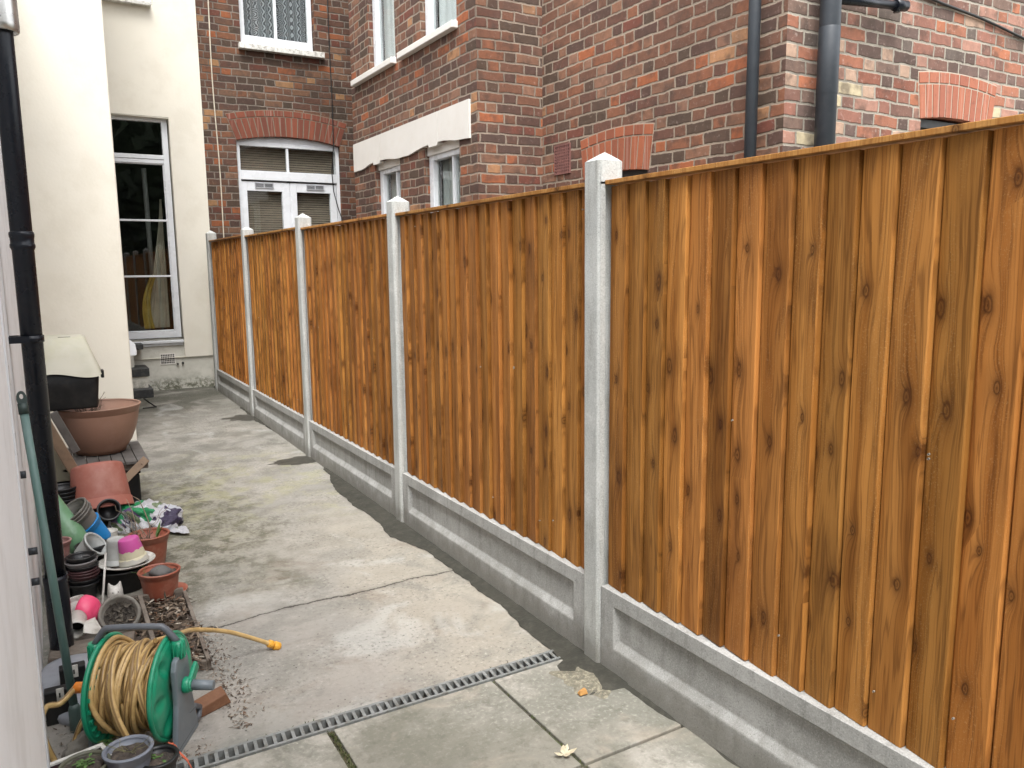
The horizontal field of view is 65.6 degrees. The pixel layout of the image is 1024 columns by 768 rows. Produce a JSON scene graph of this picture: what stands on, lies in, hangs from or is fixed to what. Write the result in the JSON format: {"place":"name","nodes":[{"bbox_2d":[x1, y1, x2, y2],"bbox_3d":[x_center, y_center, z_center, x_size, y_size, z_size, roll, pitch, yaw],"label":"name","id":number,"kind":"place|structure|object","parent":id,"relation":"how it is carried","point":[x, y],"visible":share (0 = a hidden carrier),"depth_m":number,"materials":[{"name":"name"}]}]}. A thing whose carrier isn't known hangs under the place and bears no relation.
{"place":"outdoors","nodes":[
{"label":"outdoors","id":0,"kind":"place"},
{"bbox_2d":[58,495,86,553],"bbox_3d":[-2.195,0.695,3.905,0.271,0.312,0.112,1,9,10],"label":"plant pot","id":1,"kind":"object","parent":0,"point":[74,531],"visible":0.35,"depth_m":3.87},
{"bbox_2d":[42,386,549,761],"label":"concrete yard","id":2,"kind":"structure","parent":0,"point":[343,600],"depth_m":3.68,"materials":[{"name":"concrete"}]},
{"bbox_2d":[16,391,83,732],"bbox_3d":[-1.492,0.589,2.573,0.233,1.130,0.053,6,11,39],"label":"green pole","id":3,"kind":"object","parent":2,"relation":"on","point":[74,713],"visible":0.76,"depth_m":2.57,"materials":[{"name":"plastic"}]},
{"bbox_2d":[44,684,68,726],"bbox_3d":[-1.504,1.065,2.639,0.080,0.134,0.051,-5,10,-30],"label":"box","id":4,"kind":"object","parent":2,"relation":"on","point":[55,693],"depth_m":2.62,"materials":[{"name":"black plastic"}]},
{"bbox_2d":[42,653,87,725],"bbox_3d":[-1.486,1.062,2.822,0.316,0.084,0.425,-8,11,-41],"label":"meter box","id":5,"kind":"object","parent":2,"relation":"on","point":[50,674],"visible":0.13,"depth_m":2.81,"materials":[{"name":"grey plastic"}]},
{"bbox_2d":[59,660,85,684],"bbox_3d":[-1.525,1.039,2.764,0.080,0.147,0.051,-5,10,-30],"label":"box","id":6,"kind":"object","parent":2,"relation":"on","point":[78,668],"depth_m":2.75,"materials":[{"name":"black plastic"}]},
{"bbox_2d":[71,610,86,637],"bbox_3d":[-1.726,0.952,3.153,0.073,0.081,0.107,-4,9,-24],"label":"waste pipe end","id":7,"kind":"object","parent":2,"relation":"on","point":[79,618],"visible":0.65,"depth_m":3.16,"materials":[{"name":"white plastic"}]},
{"bbox_2d":[61,730,105,757],"bbox_3d":[-1.330,1.110,2.475,0.136,0.083,0.126,-5,10,-30],"label":"rubble lump","id":8,"kind":"object","parent":2,"relation":"on","point":[79,743],"visible":0.3,"depth_m":2.43,"materials":[{"name":"stone"}]},
{"bbox_2d":[69,578,99,596],"bbox_3d":[-1.930,0.932,3.592,0.132,0.086,0.132,-5,10,-30],"label":"plant pot","id":9,"kind":"object","parent":2,"relation":"on","point":[91,589],"visible":0.56,"depth_m":3.55,"materials":[{"name":"black plastic"}]},
{"bbox_2d":[75,595,100,620],"bbox_3d":[-1.726,0.933,3.252,0.063,0.134,0.134,4,8,-1],"label":"pink bowl","id":10,"kind":"object","parent":2,"relation":"on","point":[89,605],"visible":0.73,"depth_m":3.22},
{"bbox_2d":[48,631,135,663],"bbox_3d":[-1.591,1.023,3.022,0.286,0.082,0.134,-4,9,-22],"label":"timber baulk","id":11,"kind":"object","parent":2,"relation":"on","point":[79,647],"visible":0.29,"depth_m":2.98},
{"bbox_2d":[83,617,100,633],"bbox_3d":[-1.664,0.961,3.150,0.068,0.054,0.106,-5,10,-30],"label":"broken crockery","id":12,"kind":"object","parent":2,"relation":"on","point":[91,626],"visible":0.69,"depth_m":3.13,"materials":[{"name":"white ceramic"}]},
{"bbox_2d":[85,512,110,538],"bbox_3d":[-2.128,0.754,4.045,0.154,0.136,0.154,7,48,41],"label":"plant pot","id":13,"kind":"object","parent":2,"relation":"on","point":[98,527],"visible":0.38,"depth_m":4.01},
{"bbox_2d":[76,502,96,529],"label":"plant pot","id":14,"kind":"object","parent":13,"relation":"on","point":[87,520],"visible":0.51,"depth_m":3.95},
{"bbox_2d":[74,500,88,521],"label":"plant pot","id":15,"kind":"object","parent":14,"relation":"in","point":[80,516],"visible":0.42,"depth_m":3.92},
{"bbox_2d":[67,497,86,519],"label":"plant pot","id":16,"kind":"object","parent":15,"relation":"in","point":[77,507],"visible":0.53,"depth_m":4.02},
{"bbox_2d":[57,459,141,502],"bbox_3d":[-2.618,0.640,4.946,0.531,0.248,0.516,-5,10,-30],"label":"black crate","id":17,"kind":"object","parent":2,"relation":"on","point":[134,486],"visible":0.18,"depth_m":4.84,"materials":[{"name":"plastic"}]},
{"bbox_2d":[50,411,148,481],"bbox_3d":[-2.564,0.343,4.872,0.552,0.459,0.730,-5,10,-30],"label":"folding chair","id":18,"kind":"object","parent":17,"relation":"on","point":[132,457],"visible":0.58,"depth_m":4.66,"materials":[{"name":"brown wood"}]},
{"bbox_2d":[53,392,140,455],"bbox_3d":[-2.597,0.236,4.995,0.498,0.387,0.498,-5,10,-30],"label":"planter","id":19,"kind":"object","parent":18,"relation":"on","point":[106,427],"visible":0.77,"depth_m":4.85,"materials":[{"name":"plastic"}]},
{"bbox_2d":[43,334,103,411],"bbox_3d":[-2.716,-0.079,4.809,0.418,0.426,0.432,-5,10,-30],"label":"litter bin","id":20,"kind":"object","parent":19,"relation":"on","point":[74,371],"visible":0.65,"depth_m":4.67,"materials":[{"name":"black plastic"}]},
{"bbox_2d":[70,461,134,511],"bbox_3d":[-2.365,0.592,4.557,0.336,0.262,0.336,-7,-10,-35],"label":"upturned planter","id":21,"kind":"object","parent":2,"relation":"on","point":[95,483],"visible":0.68,"depth_m":4.45,"materials":[{"name":"ceramic"}]},
{"bbox_2d":[107,581,123,598],"bbox_3d":[-1.760,0.930,3.527,0.071,0.107,0.064,-5,10,-30],"label":"cat jar","id":22,"kind":"object","parent":2,"relation":"on","point":[117,589],"visible":0.55,"depth_m":3.51,"materials":[{"name":"white ceramic"}]},
{"bbox_2d":[98,595,140,632],"bbox_3d":[-1.633,0.968,3.305,0.167,0.165,0.093,-5,-34,-26],"label":"stone bowl","id":23,"kind":"object","parent":2,"relation":"on","point":[119,609],"visible":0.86,"depth_m":3.30,"materials":[{"name":"grey stone"}]},
{"bbox_2d":[107,514,131,534],"bbox_3d":[-2.210,0.765,4.531,0.154,0.137,0.225,-2,9,-8],"label":"compost bag","id":24,"kind":"object","parent":2,"relation":"on","point":[120,519],"visible":0.45,"depth_m":4.45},
{"bbox_2d":[96,498,121,520],"bbox_3d":[-2.242,0.710,4.414,0.126,0.126,0.100,-6,-19,-34],"label":"plant pot","id":25,"kind":"object","parent":24,"relation":"on","point":[110,513],"visible":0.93,"depth_m":4.42,"materials":[{"name":"black plastic"}]},
{"bbox_2d":[98,563,147,594],"bbox_3d":[-1.826,0.900,3.720,0.230,0.106,0.230,-5,10,-30],"label":"black tub","id":26,"kind":"object","parent":2,"relation":"on","point":[130,581],"visible":0.49,"depth_m":3.64,"materials":[{"name":"plastic"}]},
{"bbox_2d":[99,551,155,570],"bbox_3d":[-1.802,0.833,3.719,0.248,0.024,0.248,-5,10,-30],"label":"white dish","id":27,"kind":"object","parent":26,"relation":"on","point":[152,555],"visible":0.42,"depth_m":3.67,"materials":[{"name":"ceramic"}]},
{"bbox_2d":[106,536,123,566],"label":"upturned pot","id":28,"kind":"object","parent":27,"relation":"on","point":[112,558],"visible":0.61,"depth_m":3.66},
{"bbox_2d":[118,535,148,567],"bbox_3d":[-1.770,0.770,3.691,0.134,0.118,0.134,-12,11,-11],"label":"upturned pot","id":29,"kind":"object","parent":27,"relation":"on","point":[132,552],"visible":1,"depth_m":3.65,"materials":[{"name":"pink paint"}]},
{"bbox_2d":[130,343,153,398],"bbox_3d":[-4.325,-0.151,8.956,0.440,0.583,0.486,-5,10,-30],"label":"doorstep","id":30,"kind":"object","parent":2,"relation":"on","point":[142,388],"visible":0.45,"depth_m":8.91,"materials":[{"name":"black paint"}]},
{"bbox_2d":[115,496,170,565],"bbox_3d":[-1.829,0.733,3.965,0.254,0.361,0.281,-7,10,-36],"label":"plant pot","id":31,"kind":"object","parent":2,"relation":"on","point":[153,539],"visible":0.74,"depth_m":3.96,"materials":[{"name":"ceramic"}]},
{"bbox_2d":[73,623,214,756],"bbox_3d":[-1.157,0.939,2.498,0.391,0.410,0.384,-5,10,-30],"label":"hose reel","id":32,"kind":"object","parent":2,"relation":"on","point":[156,684],"visible":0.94,"depth_m":2.42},
{"bbox_2d":[44,686,74,761],"bbox_3d":[-1.381,1.056,2.408,0.082,0.203,0.182,-2,9,-10],"label":"supply hose","id":33,"kind":"object","parent":32,"relation":"attached to","point":[60,703],"visible":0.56,"depth_m":2.40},
{"bbox_2d":[108,644,128,736],"bbox_3d":[-1.159,0.974,2.374,0.200,0.330,0.085,7,11,42],"label":"hose tail","id":34,"kind":"object","parent":32,"relation":"attached to","point":[112,701],"visible":0.59,"depth_m":2.34},
{"bbox_2d":[153,627,281,649],"bbox_3d":[-1.064,0.922,2.839,0.118,0.341,0.637,2,9,19],"label":"hose end","id":35,"kind":"object","parent":32,"relation":"attached to","point":[275,645],"visible":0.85,"depth_m":2.98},
{"bbox_2d":[121,498,183,530],"bbox_3d":[-2.081,0.745,4.566,0.407,0.129,0.278,4,9,26],"label":"compost bag","id":36,"kind":"object","parent":2,"relation":"on","point":[171,514],"visible":0.77,"depth_m":4.47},
{"bbox_2d":[131,587,211,670],"bbox_3d":[-1.405,0.997,3.234,0.253,0.069,0.740,-5,10,-30],"label":"timber bed","id":37,"kind":"object","parent":2,"relation":"on","point":[206,661],"visible":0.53,"depth_m":3.31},
{"bbox_2d":[128,591,212,669],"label":"dead leaves","id":38,"kind":"object","parent":37,"relation":"in","point":[172,613],"visible":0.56,"depth_m":3.33,"materials":[{"name":"brown plant"}]},
{"bbox_2d":[178,582,187,590],"bbox_3d":[-1.576,0.952,3.653,0.164,0.024,0.164,-5,10,-30],"label":"saucer","id":39,"kind":"object","parent":2,"relation":"on","point":[183,585],"visible":0.18,"depth_m":3.71,"materials":[{"name":"ceramic"}]},
{"bbox_2d":[132,562,180,601],"bbox_3d":[-1.584,0.886,3.575,0.181,0.155,0.181,5,10,31],"label":"plant pot","id":40,"kind":"object","parent":39,"relation":"on","point":[154,587],"visible":0.79,"depth_m":3.52,"materials":[{"name":"ceramic"}]},
{"bbox_2d":[149,565,171,575],"bbox_3d":[-1.578,0.844,3.567,0.093,0.060,0.074,-5,10,-30],"label":"stone","id":41,"kind":"object","parent":40,"relation":"on","point":[161,570],"visible":0.72,"depth_m":3.54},
{"bbox_2d":[205,230,218,390],"bbox_3d":[-3.450,-0.723,9.273,0.110,2.102,0.097,-5,10,-30],"label":"concrete post","id":42,"kind":"object","parent":2,"relation":"on","point":[210,235],"visible":0.37,"depth_m":9.19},
{"bbox_2d":[194,686,230,716],"bbox_3d":[-1.036,1.085,2.708,0.061,0.049,0.144,5,10,35],"label":"timber offcut","id":43,"kind":"object","parent":2,"relation":"on","point":[214,699],"visible":0.56,"depth_m":2.71,"materials":[{"name":"red wood"}]},
{"bbox_2d":[216,369,250,412],"bbox_3d":[-2.990,0.080,8.579,0.050,0.303,1.743,-5,10,-30],"label":"gravel board","id":44,"kind":"object","parent":2,"relation":"on","point":[234,390],"visible":0.62,"depth_m":8.52,"materials":[{"name":"concrete"}]},
{"bbox_2d":[209,235,248,384],"bbox_3d":[-2.986,-0.804,8.458,0.072,1.480,1.752,-5,10,-30],"label":"fence panel","id":45,"kind":"object","parent":44,"relation":"on","point":[227,265],"visible":0.91,"depth_m":8.41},
{"bbox_2d":[241,226,255,415],"bbox_3d":[-2.512,-0.470,7.704,0.112,2.081,0.097,-5,10,-30],"label":"concrete post","id":46,"kind":"object","parent":2,"relation":"on","point":[246,230],"visible":0.38,"depth_m":7.63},
{"bbox_2d":[253,389,305,453],"bbox_3d":[-2.042,0.317,6.988,0.050,0.322,1.788,-5,10,-30],"label":"gravel board","id":47,"kind":"object","parent":2,"relation":"on","point":[285,422],"visible":0.6,"depth_m":6.87,"materials":[{"name":"concrete"}]},
{"bbox_2d":[244,227,303,415],"bbox_3d":[-2.038,-0.570,6.866,0.072,1.466,1.797,-5,10,-30],"label":"fence panel","id":48,"kind":"object","parent":47,"relation":"on","point":[275,307],"visible":0.91,"depth_m":6.78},
{"bbox_2d":[52,410,525,766],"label":"leaf debris","id":49,"kind":"object","parent":2,"relation":"on","point":[223,684],"visible":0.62,"depth_m":2.81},
{"bbox_2d":[268,456,315,464],"bbox_3d":[-1.639,0.581,6.057,0.478,0.008,0.260,-5,10,-30],"label":"mortar patch","id":50,"kind":"object","parent":2,"relation":"on","point":[297,460],"visible":0.79,"depth_m":6.02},
{"bbox_2d":[295,213,312,456],"bbox_3d":[-1.555,-0.233,6.091,0.108,2.107,0.097,-5,10,-30],"label":"concrete post","id":51,"kind":"object","parent":2,"relation":"on","point":[302,220],"visible":0.48,"depth_m":6.01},
{"bbox_2d":[309,420,395,516],"bbox_3d":[-1.095,0.553,5.398,0.050,0.340,1.738,-5,10,-30],"label":"gravel board","id":52,"kind":"object","parent":2,"relation":"on","point":[367,473],"visible":0.67,"depth_m":5.26,"materials":[{"name":"concrete"}]},
{"bbox_2d":[300,214,393,464],"bbox_3d":[-1.092,-0.337,5.276,0.072,1.454,1.746,-5,10,-30],"label":"fence panel","id":53,"kind":"object","parent":52,"relation":"on","point":[347,281],"visible":0.92,"depth_m":5.15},
{"bbox_2d":[386,196,408,521],"bbox_3d":[-0.621,0.008,4.524,0.108,2.108,0.097,-5,10,-30],"label":"concrete post","id":54,"kind":"object","parent":2,"relation":"on","point":[396,204],"visible":0.49,"depth_m":4.45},
{"bbox_2d":[402,472,583,650],"bbox_3d":[-0.152,0.789,3.813,0.050,0.358,1.778,-5,10,-30],"label":"gravel board","id":55,"kind":"object","parent":2,"relation":"on","point":[541,583],"visible":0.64,"depth_m":3.59,"materials":[{"name":"concrete"}]},
{"bbox_2d":[395,183,584,568],"bbox_3d":[-0.148,-0.107,3.690,0.072,1.449,1.787,-5,10,-30],"label":"fence panel","id":56,"kind":"object","parent":55,"relation":"on","point":[493,295],"visible":0.94,"depth_m":3.48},
{"bbox_2d":[212,659,738,767],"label":"paving","id":57,"kind":"structure","parent":0,"point":[490,724],"depth_m":2.54,"materials":[{"name":"concrete"}]},
{"bbox_2d":[50,743,111,767],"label":"planter tray","id":58,"kind":"object","parent":57,"relation":"on","point":[58,762],"visible":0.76,"depth_m":2.25,"materials":[{"name":"white plastic"}]},
{"bbox_2d":[58,749,110,767],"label":"plant pot","id":59,"kind":"object","parent":58,"relation":"in","point":[89,759],"visible":0.96,"depth_m":2.22,"materials":[{"name":"plastic"}]},
{"bbox_2d":[143,744,179,767],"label":"plant pot","id":60,"kind":"object","parent":57,"relation":"on","point":[164,755],"visible":0.84,"depth_m":2.29,"materials":[{"name":"black plastic"}]},
{"bbox_2d":[214,386,741,767],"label":"mortar haunch","id":61,"kind":"object","parent":57,"relation":"on","point":[571,655],"visible":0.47,"depth_m":3.52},
{"bbox_2d":[327,681,680,767],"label":"paving joints","id":62,"kind":"object","parent":57,"relation":"in","point":[350,765],"depth_m":2.53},
{"bbox_2d":[209,661,581,767],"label":"joint moss","id":63,"kind":"object","parent":62,"relation":"on","point":[343,752],"visible":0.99,"depth_m":2.51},
{"bbox_2d":[549,667,622,698],"bbox_3d":[0.307,1.066,2.897,0.290,0.014,0.291,-5,10,-30],"label":"mortar patch","id":64,"kind":"object","parent":57,"relation":"on","point":[577,679],"visible":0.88,"depth_m":2.86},
{"bbox_2d":[601,584,945,767],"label":"gravel board","id":65,"kind":"object","parent":57,"relation":"on","point":[739,711],"visible":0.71,"depth_m":2.42,"materials":[{"name":"concrete"}]},
{"bbox_2d":[605,114,1023,767],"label":"fence panel","id":66,"kind":"object","parent":65,"relation":"on","point":[817,434],"visible":1,"depth_m":2.01,"materials":[{"name":"wood"}]},
{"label":"plant pot","id":67,"kind":"object","parent":57,"relation":"on","visible":0},
{"bbox_2d":[101,734,155,767],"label":"plant pot","id":68,"kind":"object","parent":67,"relation":"on","point":[133,751],"visible":0.99,"depth_m":2.24,"materials":[{"name":"plastic"}]},
{"label":"ground","id":69,"kind":"structure","parent":0,"visible":0},
{"bbox_2d":[0,141,49,767],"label":"white side wall","id":70,"kind":"structure","parent":69,"relation":"on","point":[23,737],"depth_m":1.55,"materials":[{"name":"paint"}]},
{"bbox_2d":[0,0,73,650],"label":"drainpipe","id":71,"kind":"object","parent":70,"relation":"attached to","point":[30,337],"visible":0.78,"depth_m":2.78,"materials":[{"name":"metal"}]},
{"bbox_2d":[14,0,214,446],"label":"cream house","id":72,"kind":"structure","parent":69,"relation":"on","point":[111,107],"depth_m":8.61,"materials":[{"name":"paint"}]},
{"bbox_2d":[102,0,151,7],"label":"window","id":73,"kind":"structure","parent":72,"relation":"in","point":[144,3],"depth_m":8.69,"materials":[{"name":"white plastic"}]},
{"bbox_2d":[111,115,183,346],"bbox_3d":[-4.327,-1.717,9.067,0.908,2.593,0.168,-5,10,-30],"label":"window","id":74,"kind":"structure","parent":72,"relation":"in","point":[126,158],"depth_m":9.23,"materials":[{"name":"white plastic"}]},
{"bbox_2d":[142,277,155,328],"bbox_3d":[-4.252,-0.963,9.338,0.181,0.620,0.024,-5,10,-30],"label":"yellow cloth","id":75,"kind":"object","parent":72,"relation":"hanging from","point":[147,316],"visible":1,"depth_m":9.33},
{"bbox_2d":[144,199,169,327],"bbox_3d":[-4.237,-1.412,9.364,0.290,1.500,0.080,-5,10,-30],"label":"draped curtain","id":76,"kind":"object","parent":72,"relation":"hanging from","point":[159,306],"visible":0.95,"depth_m":9.43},
{"bbox_2d":[176,649,560,767],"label":"drain channel","id":77,"kind":"object","parent":69,"relation":"on","point":[283,737],"visible":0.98,"depth_m":2.68,"materials":[{"name":"plastic"}]},
{"bbox_2d":[584,152,621,662],"bbox_3d":[0.331,0.246,2.920,0.112,2.128,0.096,-5,10,-30],"label":"concrete post","id":78,"kind":"object","parent":69,"relation":"on","point":[600,169],"visible":0.59,"depth_m":2.85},
{"bbox_2d":[195,0,1023,238],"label":"brick house","id":79,"kind":"structure","parent":69,"relation":"on","point":[503,97],"depth_m":6.09,"materials":[{"name":"red brick"}]},
{"bbox_2d":[207,0,223,237],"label":"cable","id":80,"kind":"object","parent":79,"relation":"attached to","point":[215,118],"visible":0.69,"depth_m":9.30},
{"bbox_2d":[239,146,286,235],"bbox_3d":[-3.066,-1.788,9.937,0.565,2.276,0.014,-5,10,-30],"label":"slatted blind","id":81,"kind":"object","parent":79,"relation":"attached to","point":[265,198],"visible":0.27,"depth_m":9.85,"materials":[{"name":"plastic"}]},
{"bbox_2d":[242,181,290,228],"bbox_3d":[-3.020,-1.226,9.954,0.577,2.543,0.061,-5,10,-30],"label":"door","id":82,"kind":"structure","parent":79,"relation":"in","point":[283,188],"depth_m":9.80,"materials":[{"name":"white plastic"}]},
{"bbox_2d":[243,0,305,42],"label":"lace curtain","id":83,"kind":"object","parent":79,"relation":"hanging from","point":[258,17],"visible":0.84,"depth_m":9.69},
{"bbox_2d":[238,0,324,59],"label":"window","id":84,"kind":"structure","parent":79,"relation":"in","point":[251,43],"depth_m":9.60,"materials":[{"name":"white plastic"}]},
{"bbox_2d":[288,149,332,224],"bbox_3d":[-2.549,-1.837,10.238,0.565,2.276,0.014,-5,10,-30],"label":"slatted blind","id":85,"kind":"object","parent":79,"relation":"attached to","point":[321,210],"visible":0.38,"depth_m":10.14,"materials":[{"name":"plastic"}]},
{"bbox_2d":[290,183,336,226],"bbox_3d":[-2.506,-1.276,10.254,0.582,2.543,0.061,-5,10,-30],"label":"door","id":86,"kind":"structure","parent":79,"relation":"in","point":[295,188],"depth_m":10.06,"materials":[{"name":"white plastic"}]},
{"bbox_2d":[327,0,342,220],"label":"cable","id":87,"kind":"object","parent":79,"relation":"attached to","point":[332,110],"visible":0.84,"depth_m":9.98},
{"bbox_2d":[351,0,395,86],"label":"window","id":88,"kind":"structure","parent":79,"relation":"in","point":[380,65],"depth_m":7.78,"materials":[{"name":"white plastic"}]},
{"bbox_2d":[383,0,394,59],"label":"net curtain","id":89,"kind":"object","parent":79,"relation":"hanging from","point":[389,30],"visible":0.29,"depth_m":7.74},
{"bbox_2d":[380,165,400,218],"bbox_3d":[-1.127,-1.396,7.829,0.079,1.468,0.640,-5,10,-30],"label":"window","id":90,"kind":"structure","parent":79,"relation":"in","point":[384,174],"depth_m":7.93,"materials":[{"name":"white plastic"}]},
{"bbox_2d":[397,0,457,59],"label":"window","id":91,"kind":"structure","parent":79,"relation":"in","point":[433,34],"depth_m":6.74,"materials":[{"name":"white plastic"}]},
{"bbox_2d":[429,148,459,212],"bbox_3d":[-0.516,-1.249,6.801,0.079,1.468,0.690,-5,10,-30],"label":"window","id":92,"kind":"structure","parent":79,"relation":"in","point":[434,160],"depth_m":6.88,"materials":[{"name":"white plastic"}]},
{"bbox_2d":[439,0,456,26],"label":"net curtain","id":93,"kind":"object","parent":79,"relation":"hanging from","point":[447,10],"visible":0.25,"depth_m":6.70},
{"bbox_2d":[443,156,460,204],"bbox_3d":[-0.455,-1.255,6.836,0.032,1.460,0.610,-5,10,-30],"label":"net curtain","id":94,"kind":"object","parent":79,"relation":"hanging from","point":[447,184],"visible":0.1,"depth_m":6.93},
{"bbox_2d":[744,0,760,157],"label":"downpipe","id":95,"kind":"object","parent":79,"relation":"attached to","point":[752,73],"depth_m":4.39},
{"bbox_2d":[814,0,841,146],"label":"soil pipe","id":96,"kind":"object","parent":79,"relation":"attached to","point":[828,54],"visible":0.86,"depth_m":4.30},
{"bbox_2d":[842,0,909,13],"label":"waste pipe","id":97,"kind":"object","parent":96,"relation":"attached to","point":[896,6],"visible":0.95,"depth_m":4.50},
{"bbox_2d":[920,119,955,129],"bbox_3d":[2.836,-0.967,5.295,0.750,1.480,0.060,-5,10,-30],"label":"window","id":98,"kind":"structure","parent":79,"relation":"in","point":[925,124],"depth_m":5.07,"materials":[{"name":"grey glass"}]},
{"bbox_2d":[931,0,1023,39],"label":"cable","id":99,"kind":"object","parent":79,"relation":"attached to","point":[980,18],"visible":1,"depth_m":5.09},
{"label":"plant pot","id":100,"kind":"object","parent":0,"visible":0},
{"bbox_2d":[61,494,75,500],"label":"plant pot","id":101,"kind":"object","parent":100,"relation":"on","point":[68,498],"visible":0.12,"depth_m":4.38,"materials":[{"name":"black plastic"}]},
{"bbox_2d":[58,490,75,496],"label":"plant pot","id":102,"kind":"object","parent":101,"relation":"in","point":[67,494],"visible":0.21,"depth_m":4.38,"materials":[{"name":"black plastic"}]},
{"bbox_2d":[57,483,75,493],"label":"plant pot","id":103,"kind":"object","parent":102,"relation":"in","point":[63,487],"visible":0.28,"depth_m":4.48,"materials":[{"name":"black plastic"}]},
{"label":"plant pot","id":104,"kind":"object","parent":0,"visible":0},
{"bbox_2d":[74,539,106,550],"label":"plant pot","id":105,"kind":"object","parent":104,"relation":"on","point":[99,548],"visible":0.22,"depth_m":3.77,"materials":[{"name":"black plastic"}]},
{"bbox_2d":[74,532,105,556],"bbox_3d":[-1.989,0.780,3.737,0.100,0.134,0.134,-40,9,3],"label":"plant pot","id":106,"kind":"object","parent":105,"relation":"on","point":[90,540],"visible":0.58,"depth_m":3.76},
{"label":"plant pot","id":107,"kind":"object","parent":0,"visible":0},
{"bbox_2d":[69,569,99,581],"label":"plant pot","id":108,"kind":"object","parent":107,"relation":"on","point":[87,578],"visible":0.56,"depth_m":3.53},
{"bbox_2d":[68,566,99,577],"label":"plant pot","id":109,"kind":"object","parent":108,"relation":"on","point":[85,575],"visible":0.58,"depth_m":3.53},
{"bbox_2d":[67,564,98,574],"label":"plant pot","id":110,"kind":"object","parent":109,"relation":"on","point":[82,573],"visible":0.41,"depth_m":3.52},
{"bbox_2d":[67,560,98,571],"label":"plant pot","id":111,"kind":"object","parent":110,"relation":"on","point":[86,568],"visible":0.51,"depth_m":3.53,"materials":[{"name":"black plastic"}]},
{"bbox_2d":[65,550,96,563],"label":"plant pot","id":112,"kind":"object","parent":111,"relation":"in","point":[79,557],"visible":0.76,"depth_m":3.57,"materials":[{"name":"black plastic"}]},
{"bbox_2d":[65,555,97,568],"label":"plant pot","id":113,"kind":"object","parent":111,"relation":"on","point":[82,565],"visible":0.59,"depth_m":3.52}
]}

